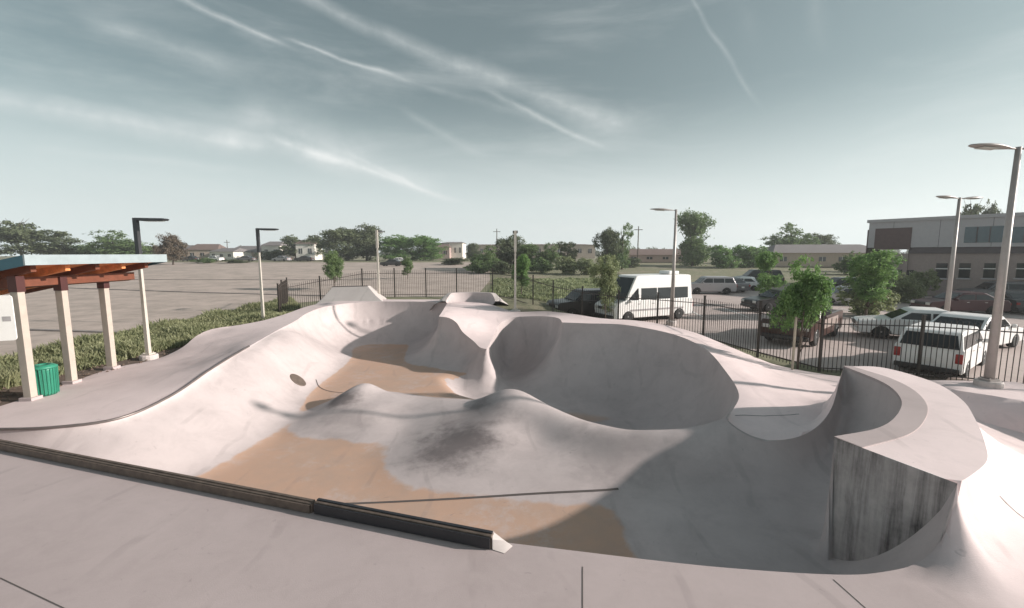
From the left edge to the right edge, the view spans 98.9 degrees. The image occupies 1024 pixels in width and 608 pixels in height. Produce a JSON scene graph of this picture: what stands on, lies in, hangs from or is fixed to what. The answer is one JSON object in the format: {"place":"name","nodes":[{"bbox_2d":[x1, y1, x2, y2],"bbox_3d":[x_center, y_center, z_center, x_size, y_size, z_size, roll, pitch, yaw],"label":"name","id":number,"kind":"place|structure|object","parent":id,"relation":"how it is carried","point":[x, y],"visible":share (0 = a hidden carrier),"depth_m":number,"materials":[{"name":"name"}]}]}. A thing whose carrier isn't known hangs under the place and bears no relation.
{"place":"outdoors","nodes":[
{"label":"outdoors","id":0,"kind":"place"},
{"bbox_2d":[0,262,489,356],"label":"gravel lot","id":1,"kind":"structure","parent":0,"point":[85,310],"depth_m":48.25,"materials":[{"name":"gravel"}]},
{"bbox_2d":[29,328,116,332],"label":"kerb","id":2,"kind":"structure","parent":1,"relation":"on","point":[88,331],"depth_m":22.64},
{"bbox_2d":[68,287,323,295],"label":"kerb","id":3,"kind":"structure","parent":1,"relation":"on","point":[196,292],"depth_m":45.11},
{"bbox_2d":[134,279,328,279],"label":"kerb","id":4,"kind":"structure","parent":1,"relation":"on","point":[229,279],"depth_m":60.23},
{"bbox_2d":[322,250,343,285],"bbox_3d":[-19.468,-3.312,47.941,2.218,5.348,2.960,2,7,20],"label":"young tree","id":5,"kind":"object","parent":1,"relation":"on","point":[334,262],"visible":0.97,"depth_m":47.36,"materials":[{"name":"green plant"}]},
{"bbox_2d":[379,259,401,265],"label":"parked car","id":6,"kind":"object","parent":1,"relation":"on","point":[395,262],"visible":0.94,"depth_m":93.72,"materials":[{"name":"grey metal"}]},
{"bbox_2d":[400,257,413,278],"bbox_3d":[-14.800,-4.766,61.804,1.936,3.752,1.822,1,7,9],"label":"young tree","id":7,"kind":"object","parent":1,"relation":"on","point":[407,263],"visible":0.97,"depth_m":61.47,"materials":[{"name":"green plant"}]},
{"bbox_2d":[436,243,450,258],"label":"house","id":8,"kind":"structure","parent":0,"point":[447,253],"depth_m":154.56,"materials":[{"name":"beige"}]},
{"bbox_2d":[0,255,930,375],"bbox_3d":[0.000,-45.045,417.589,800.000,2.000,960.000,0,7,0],"label":"ground","id":9,"kind":"structure","parent":0,"point":[695,273],"depth_m":72.65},
{"bbox_2d":[0,218,46,256],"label":"tree","id":10,"kind":"object","parent":9,"relation":"on","point":[16,234],"visible":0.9,"depth_m":116.27,"materials":[{"name":"green plant"}]},
{"bbox_2d":[23,229,84,254],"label":"tree","id":11,"kind":"object","parent":9,"relation":"on","point":[54,247],"visible":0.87,"depth_m":120.83,"materials":[{"name":"green plant"}]},
{"bbox_2d":[60,244,101,254],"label":"shrub","id":12,"kind":"object","parent":9,"relation":"on","point":[81,251],"visible":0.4,"depth_m":123.54,"materials":[{"name":"green plant"}]},
{"bbox_2d":[0,345,184,405],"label":"soil strip","id":13,"kind":"object","parent":9,"relation":"on","point":[18,390],"visible":0.2,"depth_m":14.55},
{"bbox_2d":[0,344,185,402],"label":"soil clods","id":14,"kind":"object","parent":13,"relation":"on","point":[14,393],"visible":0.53,"depth_m":14.88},
{"bbox_2d":[132,218,168,360],"bbox_3d":[-13.496,-0.297,16.538,1.454,5.807,0.600,0,7,0],"label":"street lamp","id":15,"kind":"object","parent":13,"relation":"on","point":[148,354],"visible":0.87,"depth_m":16.50,"materials":[{"name":"metal"}]},
{"bbox_2d":[81,230,156,254],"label":"tree","id":16,"kind":"object","parent":9,"relation":"on","point":[121,246],"visible":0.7,"depth_m":118.82,"materials":[{"name":"green plant"}]},
{"bbox_2d":[0,296,299,389],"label":"tall grass","id":17,"kind":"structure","parent":9,"relation":"on","point":[89,350],"depth_m":19.30,"materials":[{"name":"plant"}]},
{"bbox_2d":[150,232,189,264],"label":"tree","id":18,"kind":"object","parent":9,"relation":"on","point":[168,248],"visible":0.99,"depth_m":98.27,"materials":[{"name":"brown plant"}]},
{"bbox_2d":[186,244,225,258],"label":"house","id":19,"kind":"structure","parent":9,"relation":"on","point":[199,250],"depth_m":144.86,"materials":[{"name":"brown"}]},
{"bbox_2d":[208,248,252,259],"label":"house","id":20,"kind":"structure","parent":9,"relation":"on","point":[229,253],"depth_m":140.74,"materials":[{"name":"white"}]},
{"bbox_2d":[236,246,261,259],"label":"house","id":21,"kind":"structure","parent":9,"relation":"on","point":[253,248],"depth_m":148.80,"materials":[{"name":"grey"}]},
{"bbox_2d":[255,228,278,319],"bbox_3d":[-13.920,-1.331,25.035,1.454,5.916,0.600,0,7,0],"label":"street lamp","id":22,"kind":"object","parent":9,"relation":"on","point":[259,265],"visible":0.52,"depth_m":24.91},
{"bbox_2d":[254,250,287,259],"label":"shrub","id":23,"kind":"object","parent":9,"relation":"on","point":[270,255],"visible":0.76,"depth_m":137.67,"materials":[{"name":"green plant"}]},
{"bbox_2d":[260,241,284,259],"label":"house","id":24,"kind":"structure","parent":9,"relation":"on","point":[271,246],"depth_m":142.94,"materials":[{"name":"grey"}]},
{"bbox_2d":[275,234,300,257],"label":"tree","id":25,"kind":"object","parent":9,"relation":"on","point":[288,241],"visible":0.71,"depth_m":135.87,"materials":[{"name":"green plant"}]},
{"bbox_2d":[294,240,322,259],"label":"house","id":26,"kind":"structure","parent":9,"relation":"on","point":[304,249],"depth_m":135.13,"materials":[{"name":"white"}]},
{"bbox_2d":[301,235,327,254],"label":"tree","id":27,"kind":"object","parent":9,"relation":"on","point":[314,238],"visible":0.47,"depth_m":137.55,"materials":[{"name":"green plant"}]},
{"bbox_2d":[311,226,375,260],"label":"tree","id":28,"kind":"object","parent":9,"relation":"on","point":[336,239],"visible":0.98,"depth_m":121.74,"materials":[{"name":"green plant"}]},
{"bbox_2d":[342,222,384,259],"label":"tree","id":29,"kind":"object","parent":9,"relation":"on","point":[369,250],"visible":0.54,"depth_m":126.12,"materials":[{"name":"green plant"}]},
{"bbox_2d":[375,230,383,293],"bbox_3d":[-9.149,-2.427,30.349,0.600,5.277,1.454,0,7,0],"label":"street lamp","id":30,"kind":"object","parent":9,"relation":"on","point":[377,247],"visible":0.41,"depth_m":29.86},
{"bbox_2d":[378,234,425,260],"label":"tree","id":31,"kind":"object","parent":9,"relation":"on","point":[389,243],"visible":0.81,"depth_m":120.97,"materials":[{"name":"green plant"}]},
{"bbox_2d":[399,234,448,260],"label":"tree","id":32,"kind":"object","parent":9,"relation":"on","point":[426,246],"visible":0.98,"depth_m":121.80,"materials":[{"name":"green plant"}]},
{"bbox_2d":[443,242,466,257],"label":"block building","id":33,"kind":"structure","parent":9,"relation":"on","point":[458,249],"depth_m":157.91,"materials":[{"name":"white"}]},
{"bbox_2d":[441,257,469,264],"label":"shrub","id":34,"kind":"object","parent":9,"relation":"on","point":[452,261],"visible":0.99,"depth_m":99.19,"materials":[{"name":"green plant"}]},
{"bbox_2d":[465,243,481,259],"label":"tree","id":35,"kind":"object","parent":9,"relation":"on","point":[473,248],"visible":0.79,"depth_m":138.08,"materials":[{"name":"green plant"}]},
{"bbox_2d":[462,258,496,273],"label":"shrub","id":36,"kind":"object","parent":9,"relation":"on","point":[481,266],"visible":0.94,"depth_m":73.27,"materials":[{"name":"green plant"}]},
{"bbox_2d":[470,246,504,269],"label":"tree","id":37,"kind":"object","parent":9,"relation":"on","point":[487,256],"visible":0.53,"depth_m":77.67,"materials":[{"name":"green plant"}]},
{"bbox_2d":[77,245,908,255],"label":"wood","id":38,"kind":"object","parent":9,"relation":"on","point":[597,252],"visible":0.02,"depth_m":326.91,"materials":[{"name":"green plant"}]},
{"bbox_2d":[490,261,513,273],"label":"shrub","id":39,"kind":"object","parent":9,"relation":"on","point":[502,267],"visible":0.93,"depth_m":70.90,"materials":[{"name":"green plant"}]},
{"bbox_2d":[492,234,530,268],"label":"tree","id":40,"kind":"object","parent":9,"relation":"on","point":[506,248],"visible":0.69,"depth_m":82.87,"materials":[{"name":"green plant"}]},
{"bbox_2d":[0,299,1023,607],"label":"skate park","id":41,"kind":"structure","parent":9,"relation":"on","point":[578,461],"depth_m":9.35,"materials":[{"name":"grey concrete"}]},
{"bbox_2d":[34,363,59,395],"bbox_3d":[-13.217,2.131,12.390,0.600,0.870,0.600,0,7,0],"label":"trash can","id":42,"kind":"object","parent":41,"relation":"on","point":[47,378],"visible":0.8,"depth_m":12.27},
{"bbox_2d":[0,254,166,401],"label":"shelter","id":43,"kind":"object","parent":41,"relation":"on","point":[21,276],"visible":1,"depth_m":13.24,"materials":[{"name":"brown wood"}]},
{"bbox_2d":[0,295,17,340],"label":"notice board","id":44,"kind":"object","parent":43,"relation":"attached to","point":[8,330],"visible":1,"depth_m":10.78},
{"bbox_2d":[0,439,314,512],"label":"grind ledge","id":45,"kind":"object","parent":41,"relation":"on","point":[277,499],"visible":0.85,"depth_m":7.64,"materials":[{"name":"grey metal"}]},
{"bbox_2d":[317,286,385,303],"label":"bank ramp","id":46,"kind":"structure","parent":41,"relation":"on","point":[351,293],"depth_m":28.04,"materials":[{"name":"concrete"}]},
{"bbox_2d":[314,498,493,548],"bbox_3d":[-1.657,3.184,6.398,2.901,0.209,0.132,2,7,17],"label":"grind ledge","id":47,"kind":"object","parent":41,"relation":"on","point":[453,532],"visible":0.94,"depth_m":6.31,"materials":[{"name":"black metal"}]},
{"bbox_2d":[492,533,511,553],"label":"end block","id":48,"kind":"structure","parent":47,"relation":"attached to","point":[500,544],"depth_m":5.97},
{"bbox_2d":[429,292,507,310],"bbox_3d":[-2.490,-0.201,27.287,5.033,1.030,2.094,0,7,0],"label":"quarter pipe","id":49,"kind":"object","parent":41,"relation":"on","point":[488,298],"visible":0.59,"depth_m":27.09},
{"bbox_2d":[510,231,520,311],"bbox_3d":[0.181,-1.585,25.010,0.600,5.097,1.454,0,7,0],"label":"street lamp","id":50,"kind":"object","parent":41,"relation":"on","point":[515,251],"visible":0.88,"depth_m":24.49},
{"bbox_2d":[968,143,1023,388],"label":"street lamp","id":51,"kind":"object","parent":41,"relation":"on","point":[987,379],"visible":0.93,"depth_m":11.86,"materials":[{"name":"metal"}]},
{"bbox_2d":[511,253,530,293],"bbox_3d":[0.843,-2.187,40.102,1.928,4.891,1.598,1,7,7],"label":"young tree","id":52,"kind":"object","parent":9,"relation":"on","point":[523,263],"visible":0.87,"depth_m":39.76,"materials":[{"name":"green plant"}]},
{"bbox_2d":[516,242,542,269],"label":"tree","id":53,"kind":"object","parent":9,"relation":"on","point":[531,249],"visible":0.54,"depth_m":80.59,"materials":[{"name":"green plant"}]},
{"bbox_2d":[529,257,558,273],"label":"shrub","id":54,"kind":"object","parent":9,"relation":"on","point":[541,265],"visible":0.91,"depth_m":73.21,"materials":[{"name":"green plant"}]},
{"bbox_2d":[535,242,561,266],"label":"tree","id":55,"kind":"object","parent":9,"relation":"on","point":[552,255],"visible":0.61,"depth_m":80.59,"materials":[{"name":"green plant"}]},
{"bbox_2d":[552,256,576,274],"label":"shrub","id":56,"kind":"object","parent":9,"relation":"on","point":[565,268],"visible":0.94,"depth_m":71.00,"materials":[{"name":"green plant"}]},
{"bbox_2d":[555,241,577,262],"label":"tree","id":57,"kind":"object","parent":9,"relation":"on","point":[573,254],"visible":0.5,"depth_m":82.79,"materials":[{"name":"green plant"}]},
{"bbox_2d":[568,257,599,274],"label":"shrub","id":58,"kind":"object","parent":9,"relation":"on","point":[586,265],"visible":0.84,"depth_m":69.22,"materials":[{"name":"green plant"}]},
{"bbox_2d":[588,253,622,318],"bbox_3d":[5.313,-0.395,24.673,1.952,4.909,1.810,-2,7,-14],"label":"young tree","id":59,"kind":"object","parent":9,"relation":"on","point":[608,275],"visible":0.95,"depth_m":24.33,"materials":[{"name":"green plant"}]},
{"bbox_2d":[592,226,625,264],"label":"tree","id":60,"kind":"object","parent":9,"relation":"on","point":[607,237],"visible":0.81,"depth_m":82.38,"materials":[{"name":"green plant"}]},
{"bbox_2d":[605,222,633,268],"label":"tree","id":61,"kind":"object","parent":9,"relation":"on","point":[624,254],"visible":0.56,"depth_m":82.73,"materials":[{"name":"green plant"}]},
{"bbox_2d":[624,257,640,267],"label":"shrub","id":62,"kind":"object","parent":9,"relation":"on","point":[634,262],"visible":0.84,"depth_m":88.86,"materials":[{"name":"green plant"}]},
{"bbox_2d":[276,268,1023,383],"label":"metal fence","id":63,"kind":"object","parent":9,"relation":"on","point":[282,291],"visible":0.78,"depth_m":17.23,"materials":[{"name":"metal"}]},
{"bbox_2d":[677,207,718,265],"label":"tree","id":64,"kind":"object","parent":9,"relation":"on","point":[692,249],"visible":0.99,"depth_m":92.61,"materials":[{"name":"green plant"}]},
{"bbox_2d":[706,245,745,268],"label":"shrub","id":65,"kind":"object","parent":9,"relation":"on","point":[722,260],"visible":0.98,"depth_m":86.41,"materials":[{"name":"green plant"}]},
{"bbox_2d":[731,244,767,267],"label":"shrub","id":66,"kind":"object","parent":9,"relation":"on","point":[748,255],"visible":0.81,"depth_m":88.36,"materials":[{"name":"green plant"}]},
{"bbox_2d":[733,269,784,286],"bbox_3d":[29.049,-3.115,51.983,5.370,1.920,2.300,1,7,10],"label":"parked suv","id":67,"kind":"object","parent":9,"relation":"on","point":[752,273],"visible":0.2,"depth_m":51.07,"materials":[{"name":"black metal"}]},
{"bbox_2d":[754,250,786,293],"bbox_3d":[19.925,-1.579,33.960,2.138,5.192,2.247,1,7,9],"label":"young tree","id":68,"kind":"object","parent":9,"relation":"on","point":[766,260],"visible":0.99,"depth_m":33.63,"materials":[{"name":"green plant"}]},
{"bbox_2d":[760,222,823,245],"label":"tree","id":69,"kind":"object","parent":9,"relation":"on","point":[788,239],"visible":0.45,"depth_m":102.29,"materials":[{"name":"green plant"}]},
{"bbox_2d":[791,316,798,369],"bbox_3d":[9.626,1.409,14.856,0.269,2.000,0.088,-2,7,-18],"label":"tree stake","id":70,"kind":"object","parent":9,"relation":"on","point":[794,343],"visible":0.88,"depth_m":14.79,"materials":[{"name":"wood"}]},
{"bbox_2d":[767,254,835,369],"bbox_3d":[9.783,0.708,15.116,1.915,4.875,1.675,1,7,7],"label":"young tree","id":71,"kind":"object","parent":9,"relation":"on","point":[804,293],"visible":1,"depth_m":14.71,"materials":[{"name":"green plant"}]},
{"bbox_2d":[802,232,840,243],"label":"tree","id":72,"kind":"object","parent":9,"relation":"on","point":[828,238],"visible":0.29,"depth_m":107.32,"materials":[{"name":"green plant"}]},
{"bbox_2d":[620,286,1023,382],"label":"parking lot","id":73,"kind":"structure","parent":9,"relation":"on","point":[734,298],"depth_m":20.38,"materials":[{"name":"asphalt"}]},
{"bbox_2d":[548,288,601,314],"bbox_3d":[4.766,-0.085,28.178,4.870,1.720,2.180,-2,7,-18],"label":"parked suv","id":74,"kind":"object","parent":73,"relation":"on","point":[572,303],"visible":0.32,"depth_m":27.19,"materials":[{"name":"black metal"}]},
{"bbox_2d":[593,270,692,319],"bbox_3d":[8.125,-0.548,26.918,6.120,2.930,2.300,-3,7,-23],"label":"passenger van","id":75,"kind":"object","parent":73,"relation":"on","point":[645,285],"visible":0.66,"depth_m":26.05,"materials":[{"name":"white metal"}]},
{"bbox_2d":[651,208,676,325],"bbox_3d":[8.444,-1.833,24.451,1.740,6.897,0.600,0,7,0],"label":"street lamp","id":76,"kind":"object","parent":73,"relation":"on","point":[673,272],"visible":0.81,"depth_m":24.39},
{"bbox_2d":[691,276,736,293],"bbox_3d":[19.789,-1.915,44.070,4.870,1.720,2.180,0,7,4],"label":"van","id":77,"kind":"object","parent":73,"relation":"on","point":[724,284],"visible":0.77,"depth_m":43.16,"materials":[{"name":"silver metal"}]},
{"bbox_2d":[733,277,750,291],"bbox_3d":[23.185,-2.123,47.056,2.100,1.450,4.820,-1,7,-10],"label":"parked car","id":78,"kind":"object","parent":73,"relation":"on","point":[742,286],"visible":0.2,"depth_m":44.90,"materials":[{"name":"grey metal"}]},
{"bbox_2d":[737,276,764,290],"bbox_3d":[25.521,-2.295,48.550,4.820,1.450,2.100,5,9,40],"label":"parked car","id":79,"kind":"object","parent":73,"relation":"on","point":[752,281],"visible":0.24,"depth_m":47.23,"materials":[{"name":"white metal"}]},
{"bbox_2d":[740,289,785,311],"bbox_3d":[19.031,-0.293,31.172,4.820,1.450,2.100,-1,7,-5],"label":"parked car","id":80,"kind":"object","parent":73,"relation":"on","point":[768,298],"visible":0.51,"depth_m":30.54,"materials":[{"name":"black metal"}]},
{"bbox_2d":[760,304,842,345],"bbox_3d":[13.868,0.697,20.823,5.620,1.850,2.250,-6,9,-42],"label":"pickup truck","id":81,"kind":"object","parent":73,"relation":"on","point":[834,314],"visible":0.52,"depth_m":19.43,"materials":[{"name":"red metal"}]},
{"bbox_2d":[829,277,855,286],"bbox_3d":[31.683,-1.686,42.082,4.870,1.720,2.180,1,7,10],"label":"parked suv","id":82,"kind":"object","parent":73,"relation":"on","point":[838,281],"visible":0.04,"depth_m":41.35,"materials":[{"name":"grey metal"}]},
{"bbox_2d":[827,285,887,304],"bbox_3d":[26.421,-0.694,34.646,4.820,1.450,2.100,2,7,15],"label":"parked car","id":83,"kind":"object","parent":73,"relation":"on","point":[834,297],"visible":0.12,"depth_m":34.09,"materials":[{"name":"silver metal"}]},
{"bbox_2d":[832,281,902,315],"bbox_3d":[22.658,-0.116,28.367,3.427,2.830,3.633,-4,7,-28],"label":"shrub","id":84,"kind":"object","parent":73,"relation":"on","point":[858,306],"visible":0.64,"depth_m":27.76,"materials":[{"name":"green plant"}]},
{"bbox_2d":[849,306,948,337],"bbox_3d":[19.143,0.908,20.735,4.820,1.450,2.100,4,8,30],"label":"parked car","id":85,"kind":"object","parent":73,"relation":"on","point":[913,313],"visible":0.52,"depth_m":20.60,"materials":[{"name":"white metal"}]},
{"bbox_2d":[884,271,927,303],"bbox_3d":[31.602,-1.082,35.918,3.753,3.204,3.514,-6,9,-43],"label":"shrub","id":86,"kind":"object","parent":73,"relation":"on","point":[904,287],"visible":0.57,"depth_m":35.35,"materials":[{"name":"green plant"}]},
{"bbox_2d":[893,322,987,376],"bbox_3d":[15.534,1.514,15.772,4.480,1.582,2.006,-5,8,-35],"label":"parked suv","id":87,"kind":"object","parent":73,"relation":"on","point":[956,351],"visible":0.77,"depth_m":14.56,"materials":[{"name":"white metal"}]},
{"bbox_2d":[936,195,982,311],"bbox_3d":[21.510,-1.588,21.459,2.880,7.245,0.600,-1,7,-12],"label":"street lamp","id":88,"kind":"object","parent":73,"relation":"on","point":[950,276],"visible":0.68,"depth_m":21.30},
{"bbox_2d":[909,291,1010,314],"bbox_3d":[30.257,-0.122,29.680,4.820,1.450,2.100,1,7,8],"label":"parked car","id":89,"kind":"object","parent":73,"relation":"on","point":[969,301],"visible":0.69,"depth_m":28.87,"materials":[{"name":"red metal"}]},
{"bbox_2d":[931,311,1023,347],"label":"parked car","id":90,"kind":"object","parent":73,"relation":"on","point":[971,319],"visible":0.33,"depth_m":18.27,"materials":[{"name":"white metal"}]},
{"bbox_2d":[955,281,1023,293],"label":"parked suv","id":91,"kind":"object","parent":73,"relation":"on","point":[986,287],"visible":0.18,"depth_m":35.73,"materials":[{"name":"red metal"}]},
{"bbox_2d":[987,290,1023,312],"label":"parked car","id":92,"kind":"object","parent":73,"relation":"on","point":[1015,298],"visible":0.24,"depth_m":29.37,"materials":[{"name":"metal"}]},
{"bbox_2d":[765,244,887,266],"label":"building","id":93,"kind":"structure","parent":9,"relation":"on","point":[828,255],"depth_m":89.68,"materials":[{"name":"beige glass"}]},
{"bbox_2d":[832,250,857,274],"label":"shrub","id":94,"kind":"object","parent":9,"relation":"on","point":[842,264],"visible":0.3,"depth_m":70.24,"materials":[{"name":"green plant"}]},
{"bbox_2d":[841,248,907,315],"bbox_3d":[22.176,-0.799,27.075,3.039,5.223,3.668,4,8,29],"label":"young tree","id":95,"kind":"object","parent":9,"relation":"on","point":[872,272],"visible":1,"depth_m":26.27,"materials":[{"name":"green plant"}]},
{"bbox_2d":[839,369,972,380],"bbox_3d":[15.797,2.567,12.760,10.130,0.001,1.125,3,7,28],"label":"mulch bed","id":96,"kind":"object","parent":9,"relation":"on","point":[931,377],"visible":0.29,"depth_m":14.16,"materials":[{"name":"soil"}]},
{"bbox_2d":[907,268,943,298],"bbox_3d":[36.274,-1.509,38.877,2.728,3.389,2.892,4,8,33],"label":"shrub","id":97,"kind":"object","parent":9,"relation":"on","point":[928,281],"visible":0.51,"depth_m":38.42,"materials":[{"name":"green plant"}]},
{"bbox_2d":[866,212,1023,295],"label":"brick building","id":98,"kind":"structure","parent":9,"relation":"on","point":[926,242],"depth_m":40.53,"materials":[{"name":"beige brick"}]},
{"bbox_2d":[935,263,947,279],"bbox_3d":[40.472,-3.085,41.322,0.300,1.522,0.974,-5,8,-35],"label":"window","id":99,"kind":"structure","parent":98,"relation":"in","point":[941,268],"depth_m":41.25,"materials":[{"name":"grey glass"}]},
{"bbox_2d":[956,263,970,279],"bbox_3d":[41.354,-2.989,40.062,0.300,1.480,0.934,-5,8,-35],"label":"window","id":100,"kind":"structure","parent":98,"relation":"in","point":[964,268],"depth_m":40.02,"materials":[{"name":"grey glass"}]},
{"bbox_2d":[964,226,1003,242],"bbox_3d":[41.710,-6.146,38.772,0.170,1.413,2.369,-5,8,-35],"label":"window","id":101,"kind":"structure","parent":98,"relation":"in","point":[984,234],"depth_m":38.71,"materials":[{"name":"blue glass"}]},
{"bbox_2d":[981,263,995,279],"bbox_3d":[42.239,-2.893,38.796,0.300,1.437,0.894,-5,8,-35],"label":"window","id":102,"kind":"structure","parent":98,"relation":"in","point":[989,268],"depth_m":38.76,"materials":[{"name":"grey glass"}]},
{"bbox_2d":[1011,227,1023,242],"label":"window","id":103,"kind":"structure","parent":98,"relation":"in","point":[1017,232],"depth_m":37.10,"materials":[{"name":"blue glass"}]},
{"bbox_2d":[1013,263,1023,279],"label":"window","id":104,"kind":"structure","parent":98,"relation":"in","point":[1020,266],"depth_m":37.30,"materials":[{"name":"grey glass"}]},
{"bbox_2d":[960,201,982,214],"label":"tree","id":105,"kind":"object","parent":9,"relation":"on","point":[976,209],"visible":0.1,"depth_m":73.30,"materials":[{"name":"green plant"}]},
{"bbox_2d":[980,199,1001,213],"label":"tree","id":106,"kind":"object","parent":9,"relation":"on","point":[992,209],"visible":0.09,"depth_m":73.84,"materials":[{"name":"green plant"}]},
{"bbox_2d":[470,244,500,257],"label":"block building","id":107,"kind":"structure","parent":0,"point":[482,247],"depth_m":182.55,"materials":[{"name":"beige"}]},
{"bbox_2d":[0,0,1023,477],"label":"sky","id":108,"kind":"structure","parent":0,"point":[545,121],"materials":[{"name":"blue"}]},
{"bbox_2d":[489,276,601,301],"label":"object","id":109,"kind":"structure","parent":0,"point":[507,290],"depth_m":50.29,"materials":[{"name":"green plant"}]},
{"bbox_2d":[518,244,594,257],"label":"block building","id":110,"kind":"structure","parent":0,"point":[586,251],"depth_m":182.64,"materials":[{"name":"beige"}]},
{"bbox_2d":[623,249,704,261],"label":"building","id":111,"kind":"structure","parent":0,"point":[655,255],"depth_m":109.48,"materials":[{"name":"beige glass"}]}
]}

